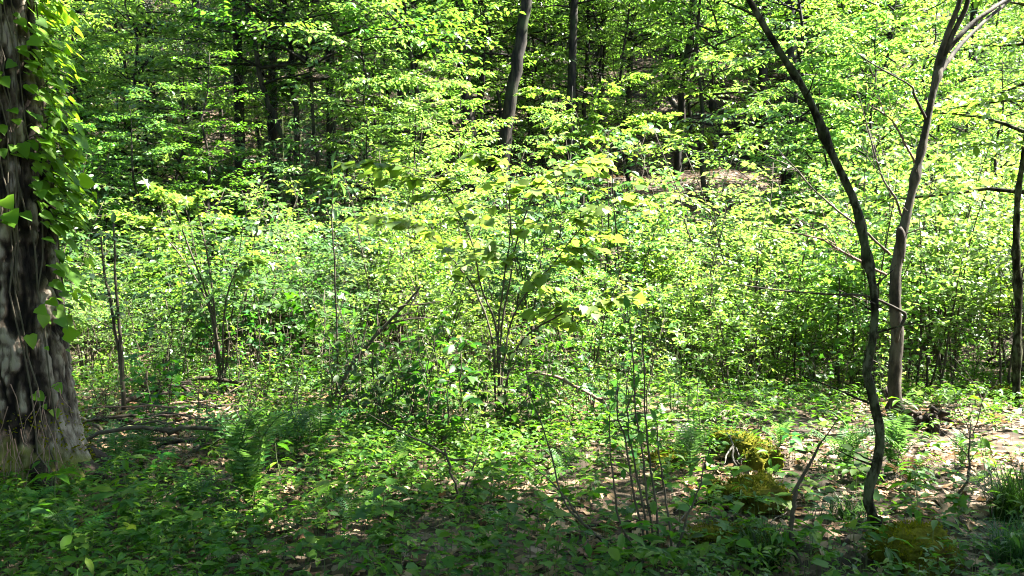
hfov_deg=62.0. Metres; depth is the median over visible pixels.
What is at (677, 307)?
shrub
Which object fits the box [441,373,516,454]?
bush
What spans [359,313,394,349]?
bush
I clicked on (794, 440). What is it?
seedling
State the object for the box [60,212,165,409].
sapling
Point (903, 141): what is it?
bare branch
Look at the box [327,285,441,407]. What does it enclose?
leaning branch
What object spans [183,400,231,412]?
stick
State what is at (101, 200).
shrub
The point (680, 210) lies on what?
shrub
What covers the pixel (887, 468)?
seedling
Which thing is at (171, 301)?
shrub
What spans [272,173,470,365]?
shrub
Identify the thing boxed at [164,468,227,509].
fern
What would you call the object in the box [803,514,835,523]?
seedling
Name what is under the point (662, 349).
bush
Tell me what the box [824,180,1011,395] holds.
shrub
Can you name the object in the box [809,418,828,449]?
seedling
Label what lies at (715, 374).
sapling
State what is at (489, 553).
seedling
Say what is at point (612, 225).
bush
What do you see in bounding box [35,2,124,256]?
tree
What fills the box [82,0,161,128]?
tree
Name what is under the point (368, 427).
seedling
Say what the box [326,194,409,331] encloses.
shrub
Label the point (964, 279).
shrub
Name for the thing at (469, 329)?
sapling
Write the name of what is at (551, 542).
seedling
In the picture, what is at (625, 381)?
sapling
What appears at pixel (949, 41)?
forked tree
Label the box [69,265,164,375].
shrub
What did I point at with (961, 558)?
seedling
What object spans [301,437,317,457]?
seedling
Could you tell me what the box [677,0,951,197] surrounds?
tree
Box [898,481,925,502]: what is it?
seedling
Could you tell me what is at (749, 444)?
mossy rock
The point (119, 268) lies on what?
shrub
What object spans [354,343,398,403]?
sapling
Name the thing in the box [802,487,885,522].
grass tuft
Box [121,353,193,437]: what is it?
sapling
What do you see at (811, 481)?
seedling
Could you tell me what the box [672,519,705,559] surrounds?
seedling
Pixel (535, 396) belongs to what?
bush
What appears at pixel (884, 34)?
tree
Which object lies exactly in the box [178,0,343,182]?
tree
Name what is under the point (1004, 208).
shrub
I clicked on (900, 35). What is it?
tree
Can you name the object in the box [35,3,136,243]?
tree
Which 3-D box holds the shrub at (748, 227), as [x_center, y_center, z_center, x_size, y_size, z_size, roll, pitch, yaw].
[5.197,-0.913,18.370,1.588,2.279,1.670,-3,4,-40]
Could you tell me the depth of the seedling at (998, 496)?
4.72 m
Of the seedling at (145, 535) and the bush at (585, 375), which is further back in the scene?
the bush at (585, 375)
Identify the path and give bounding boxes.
[324,157,993,201]
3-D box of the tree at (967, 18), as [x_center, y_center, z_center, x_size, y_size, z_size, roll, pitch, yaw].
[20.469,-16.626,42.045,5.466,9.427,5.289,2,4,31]
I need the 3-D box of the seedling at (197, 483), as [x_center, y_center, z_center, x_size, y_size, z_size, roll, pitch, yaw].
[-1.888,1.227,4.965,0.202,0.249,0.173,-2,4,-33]
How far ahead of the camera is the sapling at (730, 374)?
10.26 m
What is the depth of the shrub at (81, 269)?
15.66 m
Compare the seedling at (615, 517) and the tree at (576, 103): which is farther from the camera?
the tree at (576, 103)
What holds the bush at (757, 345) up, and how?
on the ground at (622, 492)
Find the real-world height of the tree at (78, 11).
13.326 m
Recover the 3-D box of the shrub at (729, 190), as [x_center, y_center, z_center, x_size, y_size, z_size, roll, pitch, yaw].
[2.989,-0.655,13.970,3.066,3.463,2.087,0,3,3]
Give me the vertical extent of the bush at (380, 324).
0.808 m
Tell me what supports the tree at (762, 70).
on the ground at (622, 492)
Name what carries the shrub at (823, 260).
on the ground at (622, 492)
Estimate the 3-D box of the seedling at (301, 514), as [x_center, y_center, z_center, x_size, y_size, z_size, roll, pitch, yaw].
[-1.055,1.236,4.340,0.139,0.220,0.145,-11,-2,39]
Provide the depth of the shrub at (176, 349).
10.16 m
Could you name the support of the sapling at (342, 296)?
on the ground at (622, 492)
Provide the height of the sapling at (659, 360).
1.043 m
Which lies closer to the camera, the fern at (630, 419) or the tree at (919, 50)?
the fern at (630, 419)
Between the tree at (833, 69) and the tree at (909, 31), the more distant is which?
the tree at (909, 31)
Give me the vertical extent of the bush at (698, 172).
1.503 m
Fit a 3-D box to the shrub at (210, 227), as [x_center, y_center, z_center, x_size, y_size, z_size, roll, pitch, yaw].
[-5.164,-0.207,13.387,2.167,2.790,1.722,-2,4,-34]
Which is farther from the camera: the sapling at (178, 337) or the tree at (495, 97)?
the tree at (495, 97)
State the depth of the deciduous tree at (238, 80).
19.23 m
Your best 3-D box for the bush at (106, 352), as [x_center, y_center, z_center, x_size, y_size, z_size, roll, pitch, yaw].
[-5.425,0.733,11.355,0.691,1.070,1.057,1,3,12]
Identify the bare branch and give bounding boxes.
[751,145,891,255]
[756,193,886,274]
[832,72,901,216]
[869,63,914,162]
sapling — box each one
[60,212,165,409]
[74,299,143,390]
[80,177,280,393]
[90,355,131,422]
[95,380,132,428]
[101,295,136,378]
[110,277,171,383]
[111,335,136,391]
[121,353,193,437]
[121,356,186,420]
[128,332,150,388]
[138,295,189,385]
[139,322,208,399]
[141,353,166,403]
[156,292,208,390]
[174,291,224,375]
[181,350,240,425]
[188,297,243,375]
[190,314,258,396]
[217,284,288,401]
[226,343,284,409]
[226,365,265,418]
[232,335,268,392]
[243,307,315,394]
[264,331,297,379]
[271,284,347,389]
[272,321,319,386]
[272,363,316,436]
[301,295,359,409]
[302,288,371,395]
[303,335,330,402]
[308,150,352,405]
[316,322,363,373]
[320,326,371,418]
[327,309,381,368]
[341,348,378,388]
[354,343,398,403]
[358,340,392,382]
[361,303,397,368]
[368,355,403,418]
[372,322,410,386]
[382,326,433,407]
[383,310,449,393]
[397,338,430,386]
[415,287,447,366]
[418,329,475,426]
[424,291,447,385]
[429,334,467,386]
[450,284,491,374]
[450,318,489,387]
[451,350,503,432]
[467,321,495,385]
[472,346,496,390]
[491,300,536,376]
[503,354,534,415]
[505,326,567,399]
[512,327,559,370]
[526,290,566,385]
[528,326,589,405]
[528,332,570,390]
[534,340,570,425]
[541,332,582,412]
[559,337,602,422]
[568,328,623,406]
[575,341,597,386]
[577,352,647,439]
[587,298,630,386]
[593,326,618,386]
[604,286,658,382]
[606,316,677,415]
[609,301,669,394]
[612,287,690,388]
[638,284,694,386]
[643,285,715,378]
[647,326,694,410]
[652,333,697,418]
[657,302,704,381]
[682,351,723,441]
[685,328,727,394]
[688,297,760,386]
[723,315,756,389]
[730,338,771,404]
[739,321,777,389]
[746,0,922,532]
[752,333,792,389]
[790,342,843,403]
[799,322,839,393]
[808,325,861,401]
[815,0,1023,408]
[836,299,887,375]
[840,294,887,394]
[841,296,912,400]
[871,332,912,403]
[901,350,924,393]
[913,328,944,385]
[914,313,966,391]
[955,359,997,408]
[962,335,994,384]
[995,299,1023,382]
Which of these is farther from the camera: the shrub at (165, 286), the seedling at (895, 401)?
the shrub at (165, 286)
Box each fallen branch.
[84,359,196,427]
[179,390,246,457]
[183,406,261,453]
[186,376,305,404]
[519,369,622,415]
[543,485,666,539]
[658,402,750,426]
[663,515,746,552]
[724,432,768,470]
[930,350,1022,369]
[944,397,1006,428]
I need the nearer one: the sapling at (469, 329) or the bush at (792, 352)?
the sapling at (469, 329)
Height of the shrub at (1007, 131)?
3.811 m
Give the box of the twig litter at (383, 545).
[4,364,1023,575]
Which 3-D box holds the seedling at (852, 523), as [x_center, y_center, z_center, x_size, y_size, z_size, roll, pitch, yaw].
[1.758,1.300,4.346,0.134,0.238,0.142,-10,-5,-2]
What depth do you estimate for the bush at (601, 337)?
12.11 m
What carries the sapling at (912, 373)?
on the ground at (622, 492)
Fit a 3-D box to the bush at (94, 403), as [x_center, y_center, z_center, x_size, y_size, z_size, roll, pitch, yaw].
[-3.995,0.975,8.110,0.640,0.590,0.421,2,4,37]
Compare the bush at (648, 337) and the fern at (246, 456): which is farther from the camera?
the bush at (648, 337)
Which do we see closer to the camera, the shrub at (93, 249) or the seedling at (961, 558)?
the seedling at (961, 558)
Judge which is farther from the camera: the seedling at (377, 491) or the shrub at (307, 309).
the shrub at (307, 309)
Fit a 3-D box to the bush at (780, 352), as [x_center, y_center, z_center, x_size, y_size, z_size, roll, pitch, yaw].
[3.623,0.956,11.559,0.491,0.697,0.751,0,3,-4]
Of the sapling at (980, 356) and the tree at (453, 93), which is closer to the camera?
the sapling at (980, 356)
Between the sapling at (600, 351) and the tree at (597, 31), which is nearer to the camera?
the sapling at (600, 351)
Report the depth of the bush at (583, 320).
14.97 m
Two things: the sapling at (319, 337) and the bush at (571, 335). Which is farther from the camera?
the bush at (571, 335)
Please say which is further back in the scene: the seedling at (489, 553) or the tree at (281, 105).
the tree at (281, 105)
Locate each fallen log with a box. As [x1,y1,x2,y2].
[279,145,325,154]
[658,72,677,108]
[686,119,713,155]
[734,118,800,129]
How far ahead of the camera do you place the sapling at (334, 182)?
8.16 m
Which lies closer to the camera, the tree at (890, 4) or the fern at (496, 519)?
the fern at (496, 519)
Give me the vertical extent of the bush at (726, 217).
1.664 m
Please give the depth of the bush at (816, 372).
10.28 m
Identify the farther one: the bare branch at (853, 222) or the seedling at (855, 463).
the bare branch at (853, 222)
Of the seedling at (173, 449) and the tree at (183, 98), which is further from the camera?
the tree at (183, 98)
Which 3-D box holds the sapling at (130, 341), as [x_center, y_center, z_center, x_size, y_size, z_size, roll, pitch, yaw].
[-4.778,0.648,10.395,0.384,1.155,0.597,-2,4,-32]
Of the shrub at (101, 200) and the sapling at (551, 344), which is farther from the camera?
the shrub at (101, 200)
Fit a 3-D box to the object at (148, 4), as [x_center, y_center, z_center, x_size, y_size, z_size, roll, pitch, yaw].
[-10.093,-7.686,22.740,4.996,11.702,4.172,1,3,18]
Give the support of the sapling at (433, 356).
on the ground at (622, 492)
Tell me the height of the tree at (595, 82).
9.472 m
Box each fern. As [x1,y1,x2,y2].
[0,486,62,518]
[42,503,115,550]
[84,422,141,456]
[98,409,172,464]
[139,450,207,477]
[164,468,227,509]
[175,389,306,505]
[179,405,239,454]
[260,407,319,455]
[267,399,367,447]
[318,492,386,527]
[382,431,428,470]
[463,507,513,538]
[531,437,580,476]
[583,376,630,415]
[607,412,646,438]
[661,411,722,473]
[759,415,793,447]
[794,409,886,462]
[847,397,935,473]
[883,441,959,481]
[946,428,977,467]
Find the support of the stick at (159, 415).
on the stick at (186, 416)
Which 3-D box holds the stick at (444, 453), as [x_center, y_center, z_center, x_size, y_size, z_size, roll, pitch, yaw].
[-0.484,1.033,4.919,0.673,0.637,0.629,0,3,0]
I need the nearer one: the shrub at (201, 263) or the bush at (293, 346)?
the bush at (293, 346)
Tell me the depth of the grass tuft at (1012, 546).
4.29 m
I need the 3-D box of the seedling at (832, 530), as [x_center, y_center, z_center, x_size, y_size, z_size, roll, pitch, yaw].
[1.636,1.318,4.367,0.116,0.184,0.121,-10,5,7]
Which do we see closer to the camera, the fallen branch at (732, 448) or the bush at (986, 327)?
the fallen branch at (732, 448)
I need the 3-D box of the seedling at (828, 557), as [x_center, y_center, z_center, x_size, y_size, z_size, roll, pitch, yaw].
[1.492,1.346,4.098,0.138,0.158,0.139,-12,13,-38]
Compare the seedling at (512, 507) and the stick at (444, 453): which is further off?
the stick at (444, 453)
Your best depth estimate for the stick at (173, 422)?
6.18 m
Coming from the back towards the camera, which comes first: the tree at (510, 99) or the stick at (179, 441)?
the tree at (510, 99)
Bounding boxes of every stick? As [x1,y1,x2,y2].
[77,393,132,399]
[80,404,176,411]
[81,416,102,429]
[82,413,169,423]
[86,425,169,440]
[96,436,174,442]
[99,418,181,431]
[108,419,156,426]
[118,420,174,427]
[131,413,191,422]
[139,403,207,422]
[143,401,215,411]
[150,438,211,450]
[160,390,189,394]
[160,411,224,423]
[161,418,238,421]
[166,384,243,406]
[167,425,264,435]
[172,412,203,417]
[174,383,210,389]
[178,405,221,411]
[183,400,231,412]
[184,395,264,410]
[203,438,224,445]
[369,414,487,509]
[788,415,839,566]
[925,365,999,493]
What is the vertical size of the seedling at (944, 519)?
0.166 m
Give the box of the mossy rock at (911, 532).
[860,517,966,575]
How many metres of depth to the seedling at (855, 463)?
5.37 m
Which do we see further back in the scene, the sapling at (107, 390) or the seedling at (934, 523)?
the sapling at (107, 390)
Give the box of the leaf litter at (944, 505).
[0,37,1023,575]
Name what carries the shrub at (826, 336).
on the ground at (622, 492)
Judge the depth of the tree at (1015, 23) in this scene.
31.48 m
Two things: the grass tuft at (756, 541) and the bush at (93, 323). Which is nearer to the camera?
the grass tuft at (756, 541)
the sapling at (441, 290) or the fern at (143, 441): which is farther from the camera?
the sapling at (441, 290)
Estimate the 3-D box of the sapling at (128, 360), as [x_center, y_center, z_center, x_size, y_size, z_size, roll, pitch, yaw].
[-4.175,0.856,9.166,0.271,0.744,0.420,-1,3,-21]
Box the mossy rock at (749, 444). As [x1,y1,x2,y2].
[707,427,786,472]
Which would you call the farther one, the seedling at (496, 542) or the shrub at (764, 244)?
the shrub at (764, 244)
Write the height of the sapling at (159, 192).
2.396 m
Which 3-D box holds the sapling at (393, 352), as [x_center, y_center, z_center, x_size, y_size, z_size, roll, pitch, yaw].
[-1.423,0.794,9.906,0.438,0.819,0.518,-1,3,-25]
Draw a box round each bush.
[66,297,97,367]
[70,303,137,375]
[74,358,117,418]
[79,299,113,345]
[93,278,146,339]
[98,302,149,361]
[133,355,190,411]
[138,289,179,346]
[144,296,226,372]
[172,323,210,360]
[213,161,233,188]
[228,348,298,415]
[238,313,276,362]
[245,118,256,152]
[249,186,267,233]
[251,317,308,371]
[269,344,322,418]
[301,302,339,355]
[305,308,364,372]
[308,319,397,412]
[309,299,353,364]
[312,161,357,216]
[312,327,416,428]
[354,326,448,440]
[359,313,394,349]
[367,300,392,338]
[386,324,490,451]
[410,318,459,414]
[412,308,462,356]
[417,190,455,238]
[428,270,471,339]
[433,122,457,177]
[434,175,453,205]
[440,324,553,436]
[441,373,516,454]
[476,112,497,161]
[490,289,546,367]
[494,138,526,178]
[499,345,570,426]
[508,326,546,370]
[512,155,549,203]
[519,302,575,361]
[531,111,559,162]
[558,315,587,349]
[560,130,596,159]
[564,346,608,403]
[567,61,588,87]
[569,291,602,338]
[570,290,643,364]
[578,86,608,119]
[586,170,606,195]
[592,196,639,261]
[611,338,663,393]
[618,304,670,352]
[624,302,673,358]
[637,319,688,375]
[688,151,721,197]
[690,344,734,387]
[695,289,738,364]
[701,209,722,245]
[705,210,762,264]
[713,202,747,259]
[723,78,752,107]
[740,298,783,373]
[744,322,796,381]
[765,333,791,380]
[768,328,806,371]
[800,322,845,361]
[803,354,830,390]
[828,330,863,373]
[830,336,862,377]
[914,319,965,364]
[922,295,986,374]
[927,293,969,344]
[942,340,988,380]
[963,308,1012,360]
[964,308,1012,357]
[974,308,1012,337]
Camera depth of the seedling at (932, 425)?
6.36 m
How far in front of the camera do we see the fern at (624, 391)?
7.58 m
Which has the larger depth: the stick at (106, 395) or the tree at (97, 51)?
the tree at (97, 51)
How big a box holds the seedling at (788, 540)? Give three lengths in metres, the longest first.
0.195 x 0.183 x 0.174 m
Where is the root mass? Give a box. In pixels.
[885,386,954,434]
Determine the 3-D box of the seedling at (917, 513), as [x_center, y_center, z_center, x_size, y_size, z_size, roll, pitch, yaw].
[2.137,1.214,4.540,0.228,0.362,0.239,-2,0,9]
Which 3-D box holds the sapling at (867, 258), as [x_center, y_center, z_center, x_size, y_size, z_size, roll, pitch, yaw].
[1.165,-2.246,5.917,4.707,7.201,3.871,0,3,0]
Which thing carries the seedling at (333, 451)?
on the ground at (622, 492)
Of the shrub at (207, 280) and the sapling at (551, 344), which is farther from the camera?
the shrub at (207, 280)
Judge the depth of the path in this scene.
28.15 m
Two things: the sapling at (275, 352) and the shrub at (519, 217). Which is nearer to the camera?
the sapling at (275, 352)
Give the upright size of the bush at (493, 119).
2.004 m
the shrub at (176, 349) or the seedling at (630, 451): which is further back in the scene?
the shrub at (176, 349)
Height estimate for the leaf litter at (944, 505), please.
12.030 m
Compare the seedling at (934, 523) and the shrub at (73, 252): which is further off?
the shrub at (73, 252)
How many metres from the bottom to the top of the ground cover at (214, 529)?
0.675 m
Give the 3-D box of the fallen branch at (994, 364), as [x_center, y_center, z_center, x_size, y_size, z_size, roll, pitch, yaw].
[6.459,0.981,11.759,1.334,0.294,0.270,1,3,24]
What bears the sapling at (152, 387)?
on the ground at (622, 492)
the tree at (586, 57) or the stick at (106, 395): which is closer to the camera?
the stick at (106, 395)
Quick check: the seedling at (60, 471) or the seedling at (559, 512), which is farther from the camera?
the seedling at (60, 471)
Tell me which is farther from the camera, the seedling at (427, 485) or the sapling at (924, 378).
the sapling at (924, 378)
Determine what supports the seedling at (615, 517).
on the ground at (622, 492)
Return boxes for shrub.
[54,137,158,342]
[56,162,102,274]
[56,176,201,346]
[56,198,111,347]
[59,197,140,325]
[61,230,107,308]
[65,254,127,382]
[65,279,108,325]
[68,236,178,364]
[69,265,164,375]
[81,222,139,299]
[83,295,178,370]
[98,233,176,333]
[103,179,321,392]
[112,187,253,355]
[123,227,240,375]
[138,322,205,381]
[142,307,198,367]
[154,265,185,309]
[162,192,355,380]
[162,240,230,324]
[164,196,288,334]
[169,250,248,351]
[177,281,268,360]
[193,129,338,271]
[205,179,377,361]
[206,114,381,321]
[215,185,331,347]
[219,208,349,365]
[236,205,326,337]
[259,227,379,373]
[266,172,365,340]
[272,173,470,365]
[285,194,349,298]
[292,202,389,316]
[299,195,415,358]
[299,272,401,382]
[312,170,468,340]
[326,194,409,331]
[329,145,658,418]
[334,123,479,350]
[355,212,463,358]
[360,209,466,369]
[367,172,483,316]
[369,191,519,385]
[414,261,466,347]
[416,251,500,336]
[424,147,564,327]
[437,165,537,330]
[442,274,511,368]
[447,307,493,361]
[450,298,531,384]
[455,158,595,366]
[456,198,579,357]
[465,226,538,308]
[466,242,536,347]
[493,238,572,325]
[498,222,577,331]
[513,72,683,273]
[513,229,685,390]
[513,295,714,562]
[516,114,621,297]
[526,194,632,347]
[532,129,698,375]
[535,118,703,359]
[578,267,651,345]
[578,276,665,375]
[583,122,826,387]
[588,204,683,322]
[605,140,797,350]
[614,197,740,368]
[616,197,687,343]
[632,223,738,331]
[644,204,781,387]
[645,269,722,383]
[655,256,796,393]
[678,289,726,359]
[687,214,789,340]
[687,229,748,332]
[691,235,828,390]
[701,185,784,294]
[703,240,742,298]
[715,239,825,345]
[717,166,888,385]
[718,232,810,362]
[723,194,771,285]
[734,181,881,374]
[737,168,893,358]
[741,131,878,336]
[753,152,953,392]
[758,174,820,261]
[763,196,870,346]
[765,119,957,313]
[770,130,1012,381]
[777,133,985,393]
[792,121,942,321]
[808,113,990,355]
[813,108,1023,379]
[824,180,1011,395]
[866,155,1023,386]
[873,130,1023,333]
[877,212,1021,358]
[881,190,1011,368]
[920,126,1023,247]
[935,176,1023,293]
[935,187,1023,386]
[938,179,1023,373]
[941,155,1023,357]
[943,191,1002,344]
[949,130,1023,333]
[952,221,1023,383]
[962,182,1023,263]
[966,188,1023,323]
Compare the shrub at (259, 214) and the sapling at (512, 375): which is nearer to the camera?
the sapling at (512, 375)
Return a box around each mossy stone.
[644,447,699,467]
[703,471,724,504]
[720,469,792,515]
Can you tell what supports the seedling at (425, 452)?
on the ground at (622, 492)
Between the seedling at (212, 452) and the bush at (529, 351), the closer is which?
the seedling at (212, 452)
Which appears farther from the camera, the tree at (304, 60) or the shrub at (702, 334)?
the tree at (304, 60)
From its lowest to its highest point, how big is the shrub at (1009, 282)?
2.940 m
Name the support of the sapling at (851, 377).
on the ground at (622, 492)
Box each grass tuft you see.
[706,515,812,575]
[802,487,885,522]
[936,509,1023,575]
[937,453,1023,528]
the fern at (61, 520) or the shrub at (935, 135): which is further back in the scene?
the shrub at (935, 135)
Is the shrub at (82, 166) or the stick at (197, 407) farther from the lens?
the shrub at (82, 166)
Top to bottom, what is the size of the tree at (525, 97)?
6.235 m
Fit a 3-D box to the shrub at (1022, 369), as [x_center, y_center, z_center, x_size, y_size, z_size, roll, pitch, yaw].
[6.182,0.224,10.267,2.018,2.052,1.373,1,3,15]
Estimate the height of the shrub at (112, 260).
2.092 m
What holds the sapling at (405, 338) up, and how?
on the ground at (622, 492)
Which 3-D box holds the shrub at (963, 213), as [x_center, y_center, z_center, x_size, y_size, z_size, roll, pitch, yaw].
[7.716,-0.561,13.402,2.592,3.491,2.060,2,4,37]
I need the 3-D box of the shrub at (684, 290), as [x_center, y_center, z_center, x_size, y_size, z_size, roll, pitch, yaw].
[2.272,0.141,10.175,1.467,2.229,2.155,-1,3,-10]
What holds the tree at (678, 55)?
on the ground at (622, 492)
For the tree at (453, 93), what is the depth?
18.69 m
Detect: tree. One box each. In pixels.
[0,0,143,505]
[34,0,187,264]
[35,0,188,177]
[35,1,189,190]
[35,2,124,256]
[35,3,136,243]
[38,32,120,98]
[42,34,132,257]
[43,2,112,105]
[43,39,172,304]
[49,0,247,287]
[51,0,203,210]
[52,0,230,171]
[57,115,170,336]
[63,53,214,308]
[70,81,228,340]
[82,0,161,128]
[85,23,277,309]
[88,0,304,191]
[98,0,233,120]
[111,0,406,245]
[115,0,280,194]
[118,0,450,256]
[118,50,278,336]
[155,0,465,290]
[159,1,360,170]
[169,4,299,139]
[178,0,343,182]
[213,3,325,147]
[216,0,505,229]
[251,0,465,317]
[253,2,324,61]
[276,0,425,213]
[280,0,525,276]
[287,3,455,162]
[298,77,442,287]
[311,0,512,192]
[319,4,421,155]
[322,1,404,90]
[335,105,448,329]
[353,1,488,130]
[354,118,466,291]
[355,0,472,114]
[357,60,512,308]
[360,0,492,183]
[364,0,590,200]
[394,0,547,145]
[394,52,548,291]
[406,3,564,131]
[409,0,593,159]
[432,0,537,130]
[454,0,646,169]
[455,0,476,215]
[456,0,596,162]
[474,0,654,213]
[486,0,579,176]
[494,0,531,239]
[494,86,624,281]
[501,1,696,154]
[510,0,670,170]
[513,1,610,143]
[517,0,619,138]
[517,0,671,144]
[519,0,664,144]
[524,37,531,98]
[542,2,650,64]
[548,2,554,73]
[554,0,711,191]
[559,0,717,175]
[579,0,746,93]
[596,0,863,206]
[599,0,783,181]
[608,0,759,169]
[651,0,773,112]
[651,0,927,245]
[660,0,846,159]
[663,0,757,40]
[675,0,862,161]
[675,26,682,72]
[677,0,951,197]
[702,0,783,85]
[706,24,899,342]
[709,0,879,127]
[712,71,827,322]
[723,1,843,104]
[735,0,1010,429]
[740,0,914,296]
[749,0,914,168]
[751,0,992,281]
[752,0,941,136]
[769,1,849,73]
[776,0,938,117]
[781,0,977,148]
[792,0,993,181]
[804,6,892,161]
[812,28,911,98]
[820,1,829,108]
[843,0,1023,306]
[849,2,941,45]
[855,0,973,148]
[857,32,1020,308]
[867,0,944,97]
[868,107,937,246]
[899,0,1011,126]
[919,0,980,39]
[919,0,1021,87]
[920,0,1021,175]
[924,117,1015,312]
[926,27,1023,339]
[944,0,1023,121]
[944,1,1023,209]
[944,7,1023,192]
[952,0,1023,195]
[954,0,1018,65]
[957,0,1023,135]
[965,0,1023,64]
[965,2,977,139]
[984,74,1023,271]
[1006,13,1023,102]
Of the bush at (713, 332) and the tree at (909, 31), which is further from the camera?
the tree at (909, 31)
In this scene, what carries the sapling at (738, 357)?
on the ground at (622, 492)
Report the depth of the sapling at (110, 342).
10.13 m
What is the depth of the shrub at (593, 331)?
9.49 m
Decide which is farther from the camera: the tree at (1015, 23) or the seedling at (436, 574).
the tree at (1015, 23)
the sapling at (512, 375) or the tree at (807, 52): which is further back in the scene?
the tree at (807, 52)
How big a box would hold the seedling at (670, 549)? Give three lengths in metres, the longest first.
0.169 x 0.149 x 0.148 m
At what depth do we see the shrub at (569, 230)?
14.21 m
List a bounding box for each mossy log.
[683,516,800,558]
[973,384,1023,398]
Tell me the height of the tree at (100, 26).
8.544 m
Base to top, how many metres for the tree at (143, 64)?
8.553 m
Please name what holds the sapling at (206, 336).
on the ground at (622, 492)
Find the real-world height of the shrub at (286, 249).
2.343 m
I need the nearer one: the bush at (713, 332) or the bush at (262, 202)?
the bush at (713, 332)
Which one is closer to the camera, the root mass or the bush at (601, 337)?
the root mass
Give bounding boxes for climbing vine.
[0,0,96,470]
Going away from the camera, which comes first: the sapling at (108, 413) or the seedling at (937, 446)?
the seedling at (937, 446)
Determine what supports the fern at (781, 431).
on the ground at (622, 492)
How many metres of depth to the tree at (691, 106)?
29.90 m
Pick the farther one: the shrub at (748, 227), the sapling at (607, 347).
the shrub at (748, 227)
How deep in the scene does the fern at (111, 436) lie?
6.30 m
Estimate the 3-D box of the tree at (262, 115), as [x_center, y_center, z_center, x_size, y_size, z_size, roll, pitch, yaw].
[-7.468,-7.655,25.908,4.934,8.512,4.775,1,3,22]
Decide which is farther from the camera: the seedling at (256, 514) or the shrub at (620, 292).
the shrub at (620, 292)
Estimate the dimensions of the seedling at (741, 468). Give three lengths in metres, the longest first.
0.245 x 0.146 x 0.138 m
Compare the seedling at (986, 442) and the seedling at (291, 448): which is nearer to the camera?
the seedling at (986, 442)
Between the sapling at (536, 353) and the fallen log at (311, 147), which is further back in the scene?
the fallen log at (311, 147)
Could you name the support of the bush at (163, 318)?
on the ground at (622, 492)
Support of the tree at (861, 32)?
on the ground at (622, 492)
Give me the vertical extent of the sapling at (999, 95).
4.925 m
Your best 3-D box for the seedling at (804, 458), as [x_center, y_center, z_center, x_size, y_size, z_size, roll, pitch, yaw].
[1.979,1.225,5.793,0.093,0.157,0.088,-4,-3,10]
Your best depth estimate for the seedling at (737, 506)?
4.61 m
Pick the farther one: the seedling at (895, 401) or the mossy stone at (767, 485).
the seedling at (895, 401)
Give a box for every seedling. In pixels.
[0,477,22,493]
[0,534,19,568]
[3,507,49,557]
[9,486,39,510]
[19,521,37,550]
[26,472,81,530]
[29,535,58,567]
[33,468,73,485]
[41,524,89,566]
[72,461,93,487]
[77,522,104,555]
[78,527,109,563]
[104,452,148,499]
[112,522,135,550]
[116,497,146,528]
[118,499,144,515]
[133,526,164,558]
[135,449,180,487]
[147,505,175,538]
[160,448,177,460]
[168,555,204,575]
[173,510,202,564]
[174,476,203,509]
[196,433,221,464]
[197,543,233,572]
[218,510,239,527]
[230,544,250,554]
[242,474,261,506]
[247,507,270,537]
[265,440,296,492]
[279,446,293,467]
[283,551,304,563]
[288,509,320,547]
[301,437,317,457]
[303,405,319,418]
[306,479,333,523]
[318,449,338,480]
[346,465,363,488]
[353,424,373,437]
[364,477,409,518]
[369,519,401,558]
[383,506,400,524]
[386,535,414,561]
[411,479,434,522]
[416,449,432,470]
[423,562,441,575]
[425,529,450,561]
[452,494,476,528]
[466,475,483,507]
[470,537,494,575]
[473,523,493,553]
[486,539,515,575]
[489,493,531,546]
[493,478,519,501]
[496,502,506,525]
[510,452,527,484]
[518,486,547,526]
[527,491,555,537]
[535,527,566,559]
[536,512,578,574]
[541,508,566,550]
[560,493,576,508]
[574,487,609,518]
[582,471,603,495]
[591,521,645,570]
[594,511,618,531]
[606,393,632,423]
[608,522,661,573]
[614,434,645,464]
[627,462,646,495]
[658,546,678,575]
[660,452,684,481]
[664,501,689,537]
[665,428,680,443]
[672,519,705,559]
[698,432,710,457]
[698,484,724,503]
[701,531,733,571]
[714,538,752,572]
[721,501,743,512]
[731,465,751,477]
[737,517,765,539]
[740,496,769,517]
[760,525,797,575]
[761,528,797,554]
[775,428,803,465]
[786,471,806,492]
[794,519,836,567]
[796,456,808,471]
[801,479,817,513]
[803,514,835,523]
[808,492,837,513]
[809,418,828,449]
[811,552,840,573]
[821,525,842,551]
[833,415,855,436]
[834,462,850,485]
[836,444,869,497]
[836,519,857,560]
[857,515,896,538]
[871,549,898,575]
[884,461,909,476]
[886,397,917,428]
[886,482,937,524]
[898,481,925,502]
[900,470,931,497]
[907,389,924,410]
[914,516,963,565]
[918,422,940,449]
[918,441,951,481]
[931,512,958,529]
[934,389,956,401]
[938,468,967,493]
[941,539,969,575]
[943,492,975,526]
[956,435,1002,486]
[971,395,989,417]
[986,490,1017,525]
[1005,500,1023,527]
[1008,501,1023,523]
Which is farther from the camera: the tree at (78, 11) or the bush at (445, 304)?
the tree at (78, 11)
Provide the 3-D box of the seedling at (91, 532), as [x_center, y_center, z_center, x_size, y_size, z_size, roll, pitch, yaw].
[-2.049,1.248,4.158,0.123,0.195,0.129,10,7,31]
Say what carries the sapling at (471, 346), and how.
on the ground at (622, 492)
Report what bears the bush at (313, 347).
on the ground at (622, 492)
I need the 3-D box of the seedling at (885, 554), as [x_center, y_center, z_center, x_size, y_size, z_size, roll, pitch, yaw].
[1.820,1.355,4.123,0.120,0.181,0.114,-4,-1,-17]
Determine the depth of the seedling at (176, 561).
3.97 m
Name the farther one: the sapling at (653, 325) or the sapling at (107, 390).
the sapling at (653, 325)
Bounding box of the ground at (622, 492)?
[0,0,1023,575]
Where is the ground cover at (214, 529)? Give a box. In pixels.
[0,346,1023,575]
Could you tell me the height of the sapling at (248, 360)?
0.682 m

